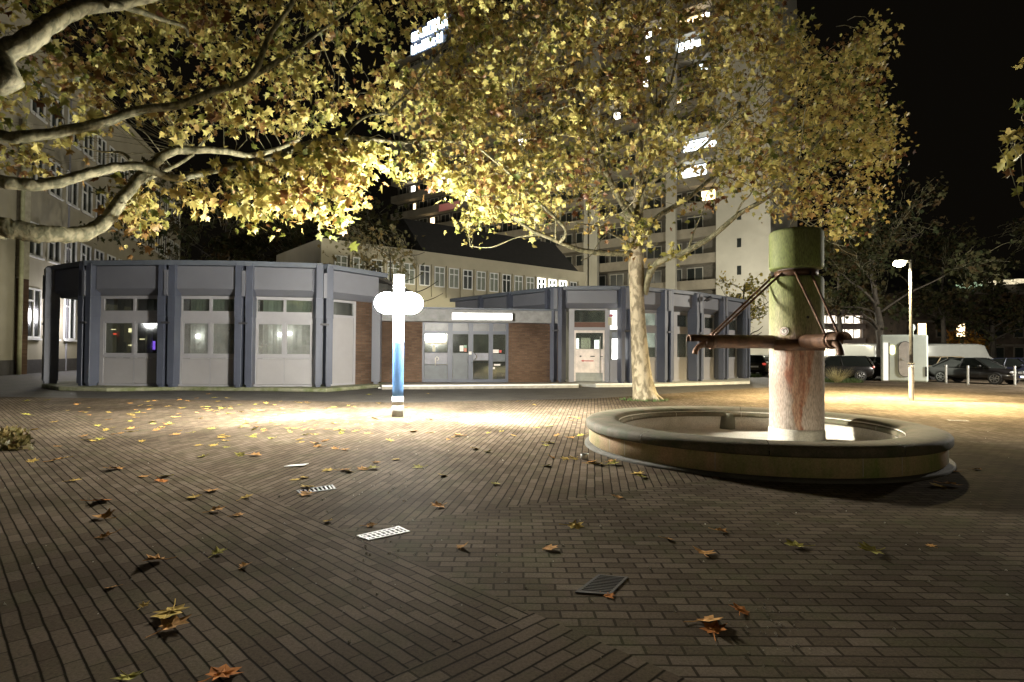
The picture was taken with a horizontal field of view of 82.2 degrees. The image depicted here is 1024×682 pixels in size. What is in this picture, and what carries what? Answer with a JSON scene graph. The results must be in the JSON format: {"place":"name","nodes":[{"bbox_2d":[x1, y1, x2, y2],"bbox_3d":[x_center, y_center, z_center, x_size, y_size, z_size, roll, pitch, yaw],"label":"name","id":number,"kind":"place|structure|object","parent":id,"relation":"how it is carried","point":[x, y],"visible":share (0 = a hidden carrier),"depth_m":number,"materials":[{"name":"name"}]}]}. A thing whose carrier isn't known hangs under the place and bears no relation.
{"place":"outdoors","nodes":[
{"label":"outdoors","id":0,"kind":"place"},
{"bbox_2d":[0,370,1023,681],"bbox_3d":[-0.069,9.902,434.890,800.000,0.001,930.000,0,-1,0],"label":"ground","id":1,"kind":"structure","parent":0,"point":[68,612],"depth_m":4.82,"materials":[{"name":"brick"}]},
{"bbox_2d":[0,425,35,450],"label":"leaf heap","id":2,"kind":"object","parent":1,"relation":"on","point":[12,438],"visible":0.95,"depth_m":9.92,"materials":[{"name":"beige plant"}]},
{"bbox_2d":[14,117,32,374],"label":"pillar","id":3,"kind":"structure","parent":1,"relation":"on","point":[22,279],"depth_m":36.55,"materials":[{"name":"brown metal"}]},
{"bbox_2d":[0,0,184,375],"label":"office building","id":4,"kind":"structure","parent":1,"relation":"on","point":[70,205],"depth_m":42.54,"materials":[{"name":"white paint"}]},
{"bbox_2d":[28,287,41,339],"bbox_3d":[-31.465,-1.772,38.647,0.197,3.420,2.060,1,-1,-17],"label":"window","id":5,"kind":"structure","parent":4,"relation":"in","point":[34,306],"depth_m":38.70,"materials":[{"name":"glass"}]},
{"bbox_2d":[30,221,44,260],"bbox_3d":[-31.432,-6.621,38.740,0.197,2.320,2.060,1,-1,-17],"label":"window","id":6,"kind":"structure","parent":4,"relation":"in","point":[36,249],"depth_m":38.89,"materials":[{"name":"glass"}]},
{"bbox_2d":[30,75,47,123],"bbox_3d":[-31.366,-16.019,38.919,0.197,2.520,2.060,1,-1,-17],"label":"window","id":7,"kind":"structure","parent":4,"relation":"in","point":[33,109],"depth_m":38.85,"materials":[{"name":"glass"}]},
{"bbox_2d":[47,242,60,264],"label":"window","id":8,"kind":"structure","parent":4,"relation":"in","point":[53,249],"depth_m":41.31,"materials":[{"name":"glass"}]},
{"bbox_2d":[48,158,63,200],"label":"window","id":9,"kind":"structure","parent":4,"relation":"in","point":[57,192],"depth_m":41.44,"materials":[{"name":"glass"}]},
{"bbox_2d":[50,92,63,127],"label":"window","id":10,"kind":"structure","parent":4,"relation":"in","point":[53,122],"depth_m":41.37,"materials":[{"name":"glass"}]},
{"bbox_2d":[63,298,76,341],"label":"window","id":11,"kind":"structure","parent":4,"relation":"in","point":[71,303],"depth_m":43.93,"materials":[{"name":"glass"}]},
{"bbox_2d":[64,242,76,263],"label":"window","id":12,"kind":"structure","parent":4,"relation":"in","point":[72,248],"depth_m":43.98,"materials":[{"name":"glass"}]},
{"bbox_2d":[66,170,79,209],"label":"window","id":13,"kind":"structure","parent":4,"relation":"in","point":[73,202],"depth_m":44.22,"materials":[{"name":"white paint"}]},
{"bbox_2d":[68,108,80,150],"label":"window","id":14,"kind":"structure","parent":4,"relation":"in","point":[75,139],"depth_m":44.17,"materials":[{"name":"white paint"}]},
{"bbox_2d":[80,243,91,260],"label":"window","id":15,"kind":"structure","parent":4,"relation":"in","point":[86,251],"depth_m":46.56,"materials":[{"name":"glass"}]},
{"bbox_2d":[81,181,93,217],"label":"window","id":16,"kind":"structure","parent":4,"relation":"in","point":[87,197],"depth_m":46.66,"materials":[{"name":"glass"}]},
{"bbox_2d":[83,134,94,161],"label":"window","id":17,"kind":"structure","parent":4,"relation":"in","point":[89,153],"depth_m":46.74,"materials":[{"name":"glass"}]},
{"bbox_2d":[95,193,105,218],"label":"window","id":18,"kind":"structure","parent":4,"relation":"in","point":[99,200],"depth_m":49.19,"materials":[{"name":"glass"}]},
{"bbox_2d":[96,135,106,164],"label":"window","id":19,"kind":"structure","parent":4,"relation":"in","point":[102,146],"depth_m":49.37,"materials":[{"name":"glass"}]},
{"bbox_2d":[109,145,117,174],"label":"window","id":20,"kind":"structure","parent":4,"relation":"in","point":[111,158],"depth_m":51.88,"materials":[{"name":"glass"}]},
{"bbox_2d":[110,670,143,679],"bbox_3d":[-1.876,1.620,2.857,0.145,0.028,0.185,1,-10,-37],"label":"fallen leaf","id":21,"kind":"object","parent":1,"relation":"on","point":[129,676],"visible":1,"depth_m":2.83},
{"bbox_2d":[145,614,191,637],"bbox_3d":[-1.981,1.629,3.375,0.192,0.024,0.265,1,5,38],"label":"fallen leaf","id":22,"kind":"object","parent":1,"relation":"on","point":[173,621],"visible":1,"depth_m":3.40,"materials":[{"name":"plant"}]},
{"bbox_2d":[150,598,188,618],"bbox_3d":[-2.074,1.633,3.578,0.217,0.017,0.307,-2,-1,-10],"label":"fallen leaf","id":23,"kind":"object","parent":1,"relation":"on","point":[168,612],"visible":1,"depth_m":3.54,"materials":[{"name":"plant"}]},
{"bbox_2d":[79,156,323,260],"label":"broadleaf tree","id":24,"kind":"object","parent":1,"relation":"on","point":[226,245],"visible":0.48,"depth_m":43.05,"materials":[{"name":"green plant"}]},
{"bbox_2d":[199,664,241,681],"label":"fallen leaf","id":25,"kind":"object","parent":1,"relation":"on","point":[225,670],"visible":1,"depth_m":2.89,"materials":[{"name":"plant"}]},
{"bbox_2d":[42,260,420,391],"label":"pavilion","id":26,"kind":"structure","parent":1,"relation":"on","point":[211,325],"depth_m":23.52,"materials":[{"name":"grey paint"}]},
{"bbox_2d":[104,322,132,354],"bbox_3d":[-15.819,-0.120,23.615,1.245,1.320,0.060,0,-1,5],"label":"window pane","id":27,"kind":"structure","parent":26,"relation":"in","point":[105,323],"depth_m":23.63,"materials":[{"name":"glass"}]},
{"bbox_2d":[98,296,157,385],"bbox_3d":[-15.151,-0.011,23.540,2.950,3.610,0.125,0,-1,5],"label":"window frame","id":28,"kind":"structure","parent":26,"relation":"in","point":[134,316],"depth_m":23.54,"materials":[{"name":"paint"}]},
{"bbox_2d":[135,322,156,354],"bbox_3d":[-14.480,-0.113,23.494,1.245,1.320,0.060,0,-1,5],"label":"window pane","id":29,"kind":"structure","parent":26,"relation":"in","point":[136,329],"depth_m":23.52,"materials":[{"name":"glass"}]},
{"bbox_2d":[182,322,208,354],"bbox_3d":[-12.619,-0.101,23.435,1.046,1.320,0.060,0,-1,-2],"label":"window pane","id":30,"kind":"structure","parent":26,"relation":"in","point":[183,332],"depth_m":23.40,"materials":[{"name":"glass"}]},
{"bbox_2d":[178,296,234,386],"bbox_3d":[-12.046,0.008,23.440,2.553,3.610,0.125,0,-1,-2],"label":"window frame","id":31,"kind":"structure","parent":26,"relation":"in","point":[210,316],"depth_m":23.40,"materials":[{"name":"paint"}]},
{"bbox_2d":[211,322,233,354],"bbox_3d":[-11.473,-0.092,23.474,1.046,1.320,0.060,0,-1,-2],"label":"window pane","id":32,"kind":"structure","parent":26,"relation":"in","point":[213,323],"depth_m":23.44,"materials":[{"name":"glass"}]},
{"bbox_2d":[257,323,282,355],"bbox_3d":[-9.747,-0.076,23.657,0.994,1.320,0.060,1,-1,-10],"label":"window pane","id":33,"kind":"structure","parent":26,"relation":"in","point":[257,323],"depth_m":23.60,"materials":[{"name":"glass"}]},
{"bbox_2d":[253,297,313,386],"bbox_3d":[-9.207,0.034,23.740,2.448,3.610,0.125,1,-1,-10],"label":"window frame","id":34,"kind":"structure","parent":26,"relation":"in","point":[284,317],"depth_m":23.71,"materials":[{"name":"paint"}]},
{"bbox_2d":[285,323,311,355],"bbox_3d":[-8.671,-0.065,23.852,0.994,1.320,0.060,1,-1,-10],"label":"window pane","id":35,"kind":"structure","parent":26,"relation":"in","point":[287,324],"depth_m":23.82,"materials":[{"name":"glass"}]},
{"bbox_2d":[323,299,355,385],"bbox_3d":[-7.284,0.068,24.821,0.100,3.610,1.647,0,-1,33],"label":"window frame","id":36,"kind":"structure","parent":26,"relation":"in","point":[353,303],"depth_m":25.39,"materials":[{"name":"paint"}]},
{"bbox_2d":[197,170,335,261],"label":"broadleaf tree","id":37,"kind":"object","parent":1,"relation":"on","point":[309,234],"visible":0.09,"depth_m":48.77,"materials":[{"name":"green plant"}]},
{"bbox_2d":[0,0,558,259],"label":"plane tree","id":38,"kind":"object","parent":1,"relation":"on","point":[337,165],"visible":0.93,"depth_m":14.18,"materials":[{"name":"yellow plant"}]},
{"bbox_2d":[296,484,335,492],"bbox_3d":[-2.255,1.710,6.777,0.452,0.007,0.234,1,-1,-36],"label":"drain grate","id":39,"kind":"object","parent":1,"relation":"on","point":[323,488],"visible":0.87,"depth_m":6.76,"materials":[{"name":"metal"}]},
{"bbox_2d":[306,191,407,246],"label":"broadleaf tree","id":40,"kind":"object","parent":1,"relation":"on","point":[363,217],"visible":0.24,"depth_m":44.46,"materials":[{"name":"green plant"}]},
{"bbox_2d":[317,213,442,301],"bbox_3d":[-7.554,-2.567,32.722,7.087,9.482,6.374,0,-1,0],"label":"broadleaf tree","id":41,"kind":"object","parent":1,"relation":"on","point":[389,255],"visible":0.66,"depth_m":32.70,"materials":[{"name":"green plant"}]},
{"bbox_2d":[356,526,409,539],"bbox_3d":[-1.121,1.687,5.141,0.425,0.007,0.202,1,-1,-42],"label":"drain grate","id":42,"kind":"object","parent":1,"relation":"on","point":[391,531],"visible":1,"depth_m":5.14,"materials":[{"name":"metal"}]},
{"bbox_2d":[374,274,422,416],"bbox_3d":[-2.790,0.114,14.404,1.190,3.483,0.580,0,-1,0],"label":"illuminated sign","id":43,"kind":"object","parent":1,"relation":"on","point":[398,302],"visible":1,"depth_m":14.28,"materials":[{"name":"blue paint"}]},
{"bbox_2d":[276,218,585,306],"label":"office building","id":44,"kind":"structure","parent":1,"relation":"on","point":[454,267],"depth_m":45.51,"materials":[{"name":"paint"}]},
{"bbox_2d":[334,255,347,266],"bbox_3d":[-11.195,-4.846,38.385,0.880,1.500,0.057,1,-1,-39],"label":"window","id":45,"kind":"structure","parent":44,"relation":"in","point":[342,261],"depth_m":38.38,"materials":[{"name":"glass"}]},
{"bbox_2d":[387,261,398,282],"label":"window","id":46,"kind":"structure","parent":44,"relation":"in","point":[392,267],"depth_m":40.74,"materials":[{"name":"glass"}]},
{"bbox_2d":[403,263,414,284],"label":"window","id":47,"kind":"structure","parent":44,"relation":"in","point":[410,271],"depth_m":41.56,"materials":[{"name":"white paint"}]},
{"bbox_2d":[419,264,429,285],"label":"window","id":48,"kind":"structure","parent":44,"relation":"in","point":[424,279],"depth_m":42.32,"materials":[{"name":"glass"}]},
{"bbox_2d":[434,266,444,287],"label":"window","id":49,"kind":"structure","parent":44,"relation":"in","point":[439,272],"depth_m":43.13,"materials":[{"name":"glass"}]},
{"bbox_2d":[449,268,458,288],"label":"window","id":50,"kind":"structure","parent":44,"relation":"in","point":[453,272],"depth_m":43.94,"materials":[{"name":"glass"}]},
{"bbox_2d":[463,269,472,289],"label":"window","id":51,"kind":"structure","parent":44,"relation":"in","point":[467,274],"depth_m":44.76,"materials":[{"name":"glass"}]},
{"bbox_2d":[476,271,485,290],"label":"window","id":52,"kind":"structure","parent":44,"relation":"in","point":[480,276],"depth_m":45.53,"materials":[{"name":"glass"}]},
{"bbox_2d":[489,272,498,291],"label":"window","id":53,"kind":"structure","parent":44,"relation":"in","point":[493,277],"depth_m":46.33,"materials":[{"name":"glass"}]},
{"bbox_2d":[502,274,510,291],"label":"window","id":54,"kind":"structure","parent":44,"relation":"in","point":[506,279],"depth_m":47.10,"materials":[{"name":"glass"}]},
{"bbox_2d":[514,275,522,290],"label":"window","id":55,"kind":"structure","parent":44,"relation":"in","point":[518,280],"depth_m":47.89,"materials":[{"name":"glass"}]},
{"bbox_2d":[526,277,533,289],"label":"window","id":56,"kind":"structure","parent":44,"relation":"in","point":[529,280],"depth_m":48.70,"materials":[{"name":"glass"}]},
{"bbox_2d":[371,300,578,389],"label":"entrance building","id":57,"kind":"structure","parent":1,"relation":"on","point":[471,348],"depth_m":28.02,"materials":[{"name":"brown brick"}]},
{"bbox_2d":[453,353,467,378],"bbox_3d":[-2.470,1.194,28.057,0.724,1.250,0.050,1,-1,-6],"label":"door panel","id":58,"kind":"structure","parent":57,"relation":"in","point":[460,360],"depth_m":28.04,"materials":[{"name":"metal"}]},
{"bbox_2d":[473,353,487,359],"bbox_3d":[-1.496,0.752,28.161,0.724,0.350,0.050,1,-1,-6],"label":"door panel","id":59,"kind":"structure","parent":57,"relation":"in","point":[480,356],"depth_m":28.14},
{"bbox_2d":[3,423,1008,666],"bbox_3d":[2.101,1.757,7.945,15.853,0.017,9.893,0,-1,0],"label":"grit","id":60,"kind":"object","parent":1,"relation":"on","point":[775,633],"visible":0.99,"depth_m":4.29,"materials":[{"name":"plant"}]},
{"bbox_2d":[391,0,796,354],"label":"tower block","id":61,"kind":"structure","parent":1,"relation":"on","point":[737,249],"depth_m":72.27,"materials":[{"name":"grey"}]},
{"bbox_2d":[411,13,460,56],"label":"rooftop sign","id":62,"kind":"object","parent":61,"relation":"attached to","point":[423,45],"visible":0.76,"depth_m":96.88,"materials":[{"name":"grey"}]},
{"bbox_2d":[399,0,698,244],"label":"window panes","id":63,"kind":"structure","parent":61,"relation":"in","point":[456,216],"depth_m":90.79,"materials":[{"name":"glass"}]},
{"bbox_2d":[399,0,703,245],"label":"window frames","id":64,"kind":"structure","parent":61,"relation":"in","point":[555,0],"depth_m":90.43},
{"bbox_2d":[610,274,623,285],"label":"window","id":65,"kind":"structure","parent":61,"relation":"in","point":[615,279],"depth_m":76.30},
{"bbox_2d":[610,227,623,238],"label":"window","id":66,"kind":"structure","parent":61,"relation":"in","point":[620,229],"depth_m":76.40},
{"bbox_2d":[647,246,661,258],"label":"window","id":67,"kind":"structure","parent":61,"relation":"in","point":[655,253],"depth_m":73.09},
{"bbox_2d":[647,197,661,208],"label":"window","id":68,"kind":"structure","parent":61,"relation":"in","point":[652,202],"depth_m":73.23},
{"bbox_2d":[651,270,661,282],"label":"window","id":69,"kind":"structure","parent":61,"relation":"in","point":[657,277],"depth_m":72.87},
{"bbox_2d":[687,267,702,280],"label":"window","id":70,"kind":"structure","parent":61,"relation":"in","point":[696,273],"depth_m":69.91,"materials":[{"name":"glass"}]},
{"bbox_2d":[687,215,702,228],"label":"window","id":71,"kind":"structure","parent":61,"relation":"in","point":[692,223],"depth_m":70.10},
{"bbox_2d":[684,138,708,151],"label":"lit window","id":72,"kind":"structure","parent":61,"relation":"in","point":[698,142],"depth_m":69.51,"materials":[{"name":"white"}]},
{"bbox_2d":[450,286,750,386],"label":"pavilion","id":73,"kind":"structure","parent":1,"relation":"on","point":[594,335],"depth_m":29.48,"materials":[{"name":"grey paint"}]},
{"bbox_2d":[569,309,609,382],"bbox_3d":[3.791,0.222,28.859,1.977,3.610,0.110,0,-1,6],"label":"window frame","id":74,"kind":"structure","parent":73,"relation":"in","point":[571,311],"depth_m":28.86,"materials":[{"name":"paint"}]},
{"bbox_2d":[574,330,604,380],"bbox_3d":[3.797,0.727,28.818,1.476,2.500,0.130,0,-1,6],"label":"door","id":75,"kind":"structure","parent":73,"relation":"in","point":[588,363],"depth_m":28.83,"materials":[{"name":"paint"}]},
{"bbox_2d":[610,310,616,329],"bbox_3d":[5.065,-1.040,28.806,0.504,0.950,0.030,0,-1,6],"label":"lit window","id":76,"kind":"structure","parent":73,"relation":"in","point":[614,312],"depth_m":28.80,"materials":[{"name":"white"}]},
{"bbox_2d":[612,339,616,358],"bbox_3d":[5.108,0.385,28.773,0.399,1.000,0.030,0,-1,6],"label":"lit window","id":77,"kind":"structure","parent":73,"relation":"in","point":[614,341],"depth_m":28.77,"materials":[{"name":"white"}]},
{"bbox_2d":[624,310,657,382],"bbox_3d":[6.456,0.248,29.247,2.054,3.610,0.110,1,-1,-28],"label":"window frame","id":78,"kind":"structure","parent":73,"relation":"in","point":[649,328],"depth_m":29.60,"materials":[{"name":"paint"}]},
{"bbox_2d":[672,312,688,380],"bbox_3d":[8.478,0.286,30.497,2.073,3.610,0.110,1,-1,-36],"label":"window frame","id":79,"kind":"structure","parent":73,"relation":"in","point":[677,330],"depth_m":30.60,"materials":[{"name":"paint"}]},
{"bbox_2d":[677,334,685,356],"bbox_3d":[8.881,0.240,30.813,0.812,1.220,0.010,1,-1,-36],"label":"window pane","id":80,"kind":"structure","parent":73,"relation":"in","point":[681,338],"depth_m":30.84,"materials":[{"name":"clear glass"}]},
{"bbox_2d":[703,314,714,379],"bbox_3d":[10.476,0.333,32.197,2.547,3.610,0.110,1,-2,-44],"label":"window frame","id":81,"kind":"structure","parent":73,"relation":"in","point":[707,331],"depth_m":32.57,"materials":[{"name":"paint"}]},
{"bbox_2d":[728,317,736,378],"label":"window frame","id":82,"kind":"structure","parent":73,"relation":"in","point":[731,332],"depth_m":35.08,"materials":[{"name":"paint"}]},
{"bbox_2d":[575,574,627,594],"bbox_3d":[0.624,1.678,4.044,0.220,0.007,0.435,0,-1,30],"label":"drain grate","id":83,"kind":"object","parent":1,"relation":"on","point":[603,584],"visible":1,"depth_m":4.03,"materials":[{"name":"metal"}]},
{"bbox_2d":[396,0,918,400],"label":"plane tree","id":84,"kind":"object","parent":1,"relation":"on","point":[643,385],"visible":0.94,"depth_m":17.40,"materials":[{"name":"yellow plant"}]},
{"bbox_2d":[699,620,726,640],"bbox_3d":[1.154,1.660,3.372,0.158,0.014,0.230,-12,0,28],"label":"fallen leaf","id":85,"kind":"object","parent":1,"relation":"on","point":[715,627],"visible":1,"depth_m":3.40,"materials":[{"name":"plant"}]},
{"bbox_2d":[715,271,770,334],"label":"broadleaf tree","id":86,"kind":"object","parent":1,"relation":"on","point":[746,287],"visible":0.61,"depth_m":40.86,"materials":[{"name":"green plant"}]},
{"bbox_2d":[750,355,765,375],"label":"parked car","id":87,"kind":"object","parent":1,"relation":"on","point":[757,363],"visible":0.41,"depth_m":42.87,"materials":[{"name":"black paint"}]},
{"bbox_2d":[585,226,955,483],"bbox_3d":[4.101,-0.105,10.104,5.640,3.852,5.640,0,-1,0],"label":"fountain","id":88,"kind":"object","parent":1,"relation":"on","point":[794,432],"visible":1,"depth_m":10.23,"materials":[{"name":"stone"}]},
{"bbox_2d":[826,366,853,381],"bbox_3d":[18.674,1.871,33.529,2.380,0.999,2.201,-1,-1,42],"label":"pale bush","id":89,"kind":"object","parent":1,"relation":"on","point":[835,377],"visible":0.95,"depth_m":33.40,"materials":[{"name":"plant"}]},
{"bbox_2d":[824,309,865,355],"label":"window","id":90,"kind":"structure","parent":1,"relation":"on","point":[851,327],"depth_m":92.04,"materials":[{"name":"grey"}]},
{"bbox_2d":[825,356,874,379],"bbox_3d":[19.808,1.673,36.481,4.532,1.536,2.240,0,-1,8],"label":"parked car","id":91,"kind":"object","parent":1,"relation":"on","point":[863,367],"visible":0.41,"depth_m":35.59,"materials":[{"name":"black paint"}]},
{"bbox_2d":[812,224,896,331],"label":"broadleaf tree","id":92,"kind":"object","parent":1,"relation":"on","point":[852,288],"visible":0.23,"depth_m":56.90,"materials":[{"name":"green plant"}]},
{"bbox_2d":[835,343,875,356],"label":"parked van","id":93,"kind":"object","parent":1,"relation":"on","point":[867,350],"visible":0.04,"depth_m":48.78,"materials":[{"name":"white paint"}]},
{"bbox_2d":[858,542,884,553],"bbox_3d":[2.925,1.682,4.751,0.353,0.033,0.230,8,4,-18],"label":"fallen leaf","id":94,"kind":"object","parent":1,"relation":"on","point":[867,547],"visible":1,"depth_m":4.77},
{"bbox_2d":[865,357,880,379],"bbox_3d":[23.519,1.762,38.480,4.662,1.486,2.240,1,-1,-25],"label":"parked car","id":95,"kind":"object","parent":1,"relation":"on","point":[876,361],"visible":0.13,"depth_m":37.49,"materials":[{"name":"black paint"}]},
{"bbox_2d":[893,259,913,400],"bbox_3d":[13.739,-0.398,20.572,0.697,4.972,0.320,0,-1,0],"label":"street lamp","id":96,"kind":"object","parent":1,"relation":"on","point":[898,263],"visible":1,"depth_m":20.53,"materials":[{"name":"metal"}]},
{"bbox_2d":[881,324,927,381],"bbox_3d":[24.017,0.710,35.971,2.352,3.490,2.475,0,-1,33],"label":"toilet kiosk","id":97,"kind":"object","parent":1,"relation":"on","point":[894,356],"visible":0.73,"depth_m":35.01,"materials":[{"name":"grey"}]},
{"bbox_2d":[899,342,908,375],"bbox_3d":[23.389,1.081,34.921,0.630,2.059,0.044,0,-1,33],"label":"door","id":98,"kind":"structure","parent":97,"relation":"in","point":[904,346],"depth_m":34.95,"materials":[{"name":"metal"}]},
{"bbox_2d":[819,167,1021,356],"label":"broadleaf tree","id":99,"kind":"object","parent":1,"relation":"on","point":[877,246],"visible":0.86,"depth_m":42.42,"materials":[{"name":"green plant"}]},
{"bbox_2d":[928,356,963,379],"bbox_3d":[28.406,1.790,39.468,4.532,1.536,2.240,1,-1,-20],"label":"parked car","id":100,"kind":"object","parent":1,"relation":"on","point":[932,360],"visible":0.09,"depth_m":38.91,"materials":[{"name":"beige paint"}]},
{"bbox_2d":[884,216,1023,343],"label":"broadleaf tree","id":101,"kind":"object","parent":1,"relation":"on","point":[935,246],"visible":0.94,"depth_m":58.85,"materials":[{"name":"green plant"}]},
{"bbox_2d":[928,344,991,358],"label":"parked van","id":102,"kind":"object","parent":1,"relation":"on","point":[971,350],"visible":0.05,"depth_m":46.10,"materials":[{"name":"white paint"}]},
{"bbox_2d":[946,329,989,348],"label":"shrub tree","id":103,"kind":"object","parent":1,"relation":"on","point":[954,341],"visible":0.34,"depth_m":65.91,"materials":[{"name":"brown plant"}]},
{"bbox_2d":[928,358,1023,384],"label":"parked car","id":104,"kind":"object","parent":1,"relation":"on","point":[991,371],"visible":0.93,"depth_m":33.42,"materials":[{"name":"black paint"}]},
{"bbox_2d":[935,248,1023,358],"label":"broadleaf tree","id":105,"kind":"object","parent":1,"relation":"on","point":[1005,313],"visible":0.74,"depth_m":60.96,"materials":[{"name":"green plant"}]},
{"bbox_2d":[992,358,1023,371],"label":"parked car","id":106,"kind":"object","parent":1,"relation":"on","point":[1010,363],"visible":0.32,"depth_m":37.14,"materials":[{"name":"blue paint"}]},
{"bbox_2d":[994,57,1023,207],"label":"plane tree","id":107,"kind":"object","parent":1,"relation":"on","point":[1017,150],"visible":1,"depth_m":9.54,"materials":[{"name":"yellow plant"}]},
{"bbox_2d":[19,0,1023,309],"label":"sky","id":108,"kind":"structure","parent":0,"point":[955,76],"materials":[{"name":"black"}]},
{"bbox_2d":[825,377,863,382],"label":"grass","id":109,"kind":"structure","parent":0,"point":[850,380],"depth_m":33.52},
{"bbox_2d":[855,267,1023,357],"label":"town house","id":110,"kind":"structure","parent":0,"point":[1011,346],"depth_m":82.13,"materials":[{"name":"brick"}]},
{"bbox_2d":[916,322,926,334],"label":"window","id":111,"kind":"structure","parent":110,"relation":"in","point":[921,327],"depth_m":81.86,"materials":[{"name":"glass"}]},
{"bbox_2d":[1013,347,1023,357],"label":"window","id":112,"kind":"structure","parent":110,"relation":"in","point":[1018,352],"depth_m":81.80,"materials":[{"name":"glass"}]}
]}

